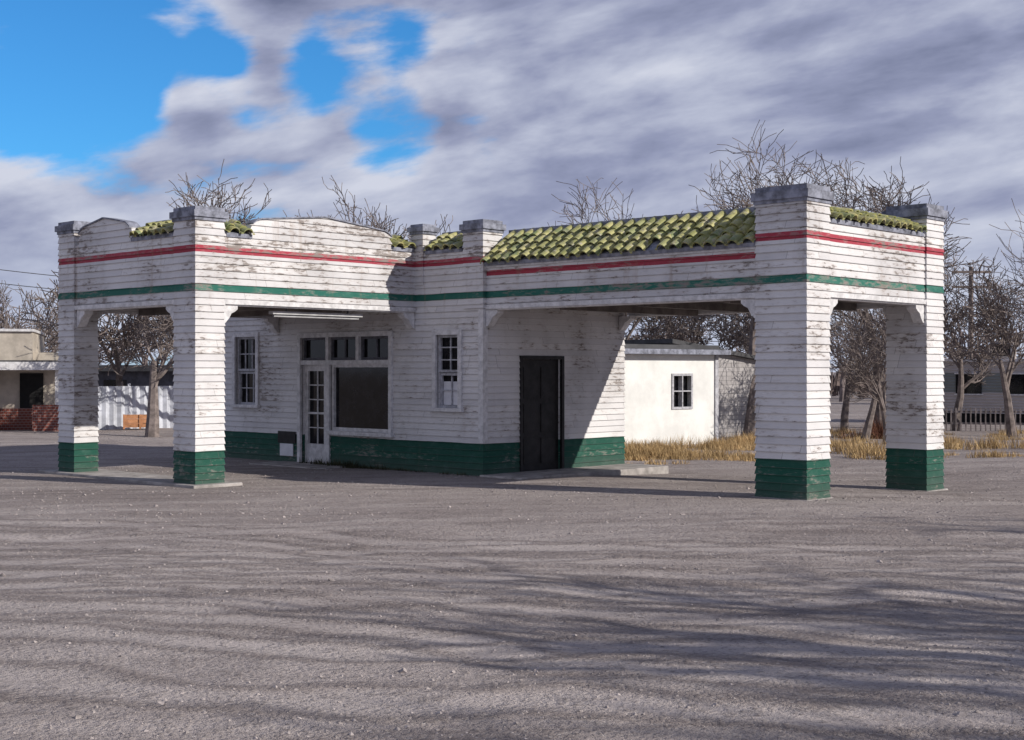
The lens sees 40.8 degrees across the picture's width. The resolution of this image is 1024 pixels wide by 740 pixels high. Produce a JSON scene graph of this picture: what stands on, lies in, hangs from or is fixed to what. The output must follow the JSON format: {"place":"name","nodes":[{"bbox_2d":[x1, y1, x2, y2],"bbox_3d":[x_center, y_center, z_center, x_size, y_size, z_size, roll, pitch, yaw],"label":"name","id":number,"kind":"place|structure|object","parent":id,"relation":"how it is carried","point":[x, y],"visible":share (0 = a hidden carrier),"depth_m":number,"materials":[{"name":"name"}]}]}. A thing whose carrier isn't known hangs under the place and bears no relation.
{"place":"outdoors","nodes":[
{"label":"outdoors","id":0,"kind":"place"},
{"bbox_2d":[0,372,1023,739],"bbox_3d":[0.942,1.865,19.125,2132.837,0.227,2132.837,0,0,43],"label":"ground","id":1,"kind":"structure","parent":0,"point":[780,678],"depth_m":10.72,"materials":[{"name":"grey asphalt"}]},
{"bbox_2d":[0,329,58,431],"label":"brick and stucco building","id":2,"kind":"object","parent":1,"relation":"on","point":[29,382],"visible":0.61,"depth_m":43.18,"materials":[{"name":"beige paint"}]},
{"bbox_2d":[0,280,58,352],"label":"bare tree","id":3,"kind":"object","parent":1,"relation":"on","point":[52,337],"visible":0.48,"depth_m":59.89,"materials":[{"name":"brown plant"}]},
{"bbox_2d":[13,270,172,385],"bbox_3d":[-13.155,-0.908,46.283,5.005,5.832,5.368,0,0,43],"label":"bare tree","id":4,"kind":"object","parent":1,"relation":"on","point":[117,367],"visible":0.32,"depth_m":45.53,"materials":[{"name":"brown plant"}]},
{"bbox_2d":[123,414,146,428],"bbox_3d":[-12.040,1.665,44.676,1.092,0.470,0.530,0,0,-16],"label":"wooden crate","id":5,"kind":"object","parent":1,"relation":"on","point":[139,420],"visible":0.66,"depth_m":44.41,"materials":[{"name":"orange wood"}]},
{"bbox_2d":[98,384,173,429],"bbox_3d":[-12.369,1.275,45.580,4.250,1.650,0.170,0,0,-29],"label":"corrugated metal fence","id":6,"kind":"object","parent":1,"relation":"on","point":[116,403],"visible":0.3,"depth_m":45.35,"materials":[{"name":"white metal"}]},
{"bbox_2d":[98,365,173,385],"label":"dark building","id":7,"kind":"structure","parent":1,"relation":"on","point":[135,376],"depth_m":55.47,"materials":[{"name":"black glass"}]},
{"bbox_2d":[99,313,173,436],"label":"bare tree","id":8,"kind":"object","parent":1,"relation":"on","point":[152,422],"visible":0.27,"depth_m":40.23,"materials":[{"name":"brown plant"}]},
{"bbox_2d":[131,160,271,333],"bbox_3d":[-9.370,-2.180,43.794,5.013,8.427,7.330,0,0,22],"label":"bare tree","id":9,"kind":"object","parent":1,"relation":"on","point":[219,204],"visible":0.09,"depth_m":43.63,"materials":[{"name":"brown plant"}]},
{"bbox_2d":[283,175,452,241],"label":"bare tree","id":10,"kind":"object","parent":1,"relation":"on","point":[379,226],"visible":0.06,"depth_m":44.81,"materials":[{"name":"brown plant"}]},
{"bbox_2d":[299,457,466,475],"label":"weeds","id":11,"kind":"object","parent":1,"relation":"on","point":[343,464],"visible":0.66,"depth_m":25.33,"materials":[{"name":"brown plant"}]},
{"bbox_2d":[37,183,947,500],"bbox_3d":[-1.126,-0.155,23.524,13.945,4.910,8.910,0,0,43],"label":"abandoned gas station","id":12,"kind":"object","parent":1,"relation":"on","point":[479,347],"visible":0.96,"depth_m":22.82,"materials":[{"name":"white wood"}]},
{"bbox_2d":[229,329,563,471],"bbox_3d":[-1.882,0.670,27.080,7.245,2.860,4.240,0,0,43],"label":"window and door trim","id":13,"kind":"structure","parent":12,"relation":"in","point":[361,400],"depth_m":25.50,"materials":[{"name":"paint"}]},
{"bbox_2d":[0,301,1023,401],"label":"distant trees","id":14,"kind":"object","parent":1,"relation":"on","point":[841,395],"visible":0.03,"depth_m":85.20,"materials":[{"name":"brown plant"}]},
{"bbox_2d":[547,177,696,340],"bbox_3d":[3.971,-2.671,49.336,5.373,9.331,8.280,0,0,-2],"label":"bare tree","id":15,"kind":"object","parent":1,"relation":"on","point":[635,322],"visible":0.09,"depth_m":51.20,"materials":[{"name":"brown plant"}]},
{"bbox_2d":[625,316,708,342],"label":"bare tree","id":16,"kind":"object","parent":1,"relation":"on","point":[643,329],"visible":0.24,"depth_m":51.46,"materials":[{"name":"brown plant"}]},
{"bbox_2d":[624,339,755,444],"bbox_3d":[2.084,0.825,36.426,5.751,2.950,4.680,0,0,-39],"label":"white storage shed","id":17,"kind":"structure","parent":1,"relation":"on","point":[671,391],"depth_m":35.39,"materials":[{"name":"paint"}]},
{"bbox_2d":[671,373,692,408],"bbox_3d":[4.360,0.550,35.701,0.770,0.920,0.170,0,0,-39],"label":"window","id":18,"kind":"structure","parent":17,"relation":"in","point":[679,390],"depth_m":35.70,"materials":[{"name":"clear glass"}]},
{"bbox_2d":[663,313,751,353],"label":"bare tree","id":19,"kind":"object","parent":1,"relation":"on","point":[731,338],"visible":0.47,"depth_m":49.37,"materials":[{"name":"brown plant"}]},
{"bbox_2d":[666,120,871,436],"bbox_3d":[7.665,-2.603,40.194,6.580,9.239,7.554,0,0,5],"label":"bare tree","id":20,"kind":"object","parent":1,"relation":"on","point":[749,425],"visible":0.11,"depth_m":39.82,"materials":[{"name":"brown plant"}]},
{"bbox_2d":[681,149,959,334],"bbox_3d":[9.345,-2.504,42.485,7.461,9.048,10.942,0,0,43],"label":"bare tree","id":21,"kind":"object","parent":1,"relation":"on","point":[823,184],"visible":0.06,"depth_m":42.72,"materials":[{"name":"brown plant"}]},
{"bbox_2d":[830,309,884,430],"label":"bare tree","id":22,"kind":"object","parent":1,"relation":"on","point":[844,421],"visible":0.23,"depth_m":42.90,"materials":[{"name":"brown plant"}]},
{"bbox_2d":[829,313,886,443],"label":"bare tree","id":23,"kind":"object","parent":1,"relation":"on","point":[858,358],"visible":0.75,"depth_m":35.64,"materials":[{"name":"brown plant"}]},
{"bbox_2d":[829,366,886,397],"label":"distant scrub","id":24,"kind":"object","parent":1,"relation":"on","point":[834,386],"visible":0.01,"depth_m":91.80,"materials":[{"name":"brown plant"}]},
{"bbox_2d":[835,415,882,438],"bbox_3d":[10.309,1.501,39.088,1.938,0.925,2.352,0,0,43],"label":"brush pile","id":25,"kind":"object","parent":1,"relation":"on","point":[878,430],"visible":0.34,"depth_m":38.89,"materials":[{"name":"brown plant"}]},
{"bbox_2d":[790,157,993,427],"bbox_3d":[11.954,-2.492,45.807,8.132,8.912,7.367,0,0,0],"label":"bare tree","id":26,"kind":"object","parent":1,"relation":"on","point":[877,411],"visible":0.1,"depth_m":44.90,"materials":[{"name":"brown plant"}]},
{"bbox_2d":[829,309,963,439],"bbox_3d":[9.951,-0.170,37.652,4.450,4.326,3.083,0,0,43],"label":"bare tree","id":27,"kind":"object","parent":1,"relation":"on","point":[867,429],"visible":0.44,"depth_m":37.90,"materials":[{"name":"brown plant"}]},
{"bbox_2d":[952,266,989,358],"bbox_3d":[19.954,-1.200,59.988,1.700,6.601,0.304,0,0,0],"label":"utility pole","id":28,"kind":"object","parent":1,"relation":"on","point":[970,292],"visible":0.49,"depth_m":59.89,"materials":[{"name":"brown wood"}]},
{"bbox_2d":[943,261,1014,430],"bbox_3d":[14.277,-0.781,44.221,4.743,5.620,3.427,0,0,43],"label":"bare tree","id":29,"kind":"object","parent":1,"relation":"on","point":[962,386],"visible":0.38,"depth_m":43.90,"materials":[{"name":"brown plant"}]},
{"bbox_2d":[943,248,1023,436],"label":"bare tree","id":30,"kind":"object","parent":1,"relation":"on","point":[1005,383],"visible":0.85,"depth_m":40.43,"materials":[{"name":"brown plant"}]},
{"bbox_2d":[943,361,1023,422],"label":"low building","id":31,"kind":"structure","parent":1,"relation":"on","point":[988,395],"depth_m":49.22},
{"bbox_2d":[943,359,1022,361],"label":"roof","id":32,"kind":"structure","parent":31,"relation":"attached to","point":[945,360],"depth_m":49.18,"materials":[{"name":"grey metal"}]},
{"bbox_2d":[943,407,1023,430],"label":"picket fence","id":33,"kind":"object","parent":1,"relation":"on","point":[970,412],"visible":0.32,"depth_m":43.58,"materials":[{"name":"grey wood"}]},
{"bbox_2d":[983,198,1023,347],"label":"bare tree","id":34,"kind":"object","parent":1,"relation":"on","point":[1021,312],"visible":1,"depth_m":38.39,"materials":[{"name":"brown plant"}]},
{"bbox_3d":[-28.697,-1.550,61.870,1.276,7.301,1.212,0,0,43],"label":"utility pole","id":35,"kind":"object","parent":1,"relation":"on","visible":0},
{"bbox_2d":[0,269,56,289],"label":"power line","id":36,"kind":"object","parent":35,"relation":"attached to","point":[30,273],"visible":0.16,"depth_m":65.11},
{"bbox_2d":[0,0,1023,371],"label":"sky","id":37,"kind":"structure","parent":0,"point":[426,111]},
{"bbox_2d":[624,426,1023,464],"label":"dry grass","id":38,"kind":"structure","parent":0,"point":[653,449],"depth_m":32.19,"materials":[{"name":"yellow plant"}]},
{"bbox_2d":[991,341,1015,358],"bbox_3d":[17.842,-0.725,50.082,0.940,0.650,0.867,0,0,43],"label":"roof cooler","id":39,"kind":"object","parent":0,"point":[1009,350],"visible":0.36,"depth_m":49.72,"materials":[{"name":"white metal"}]}
]}

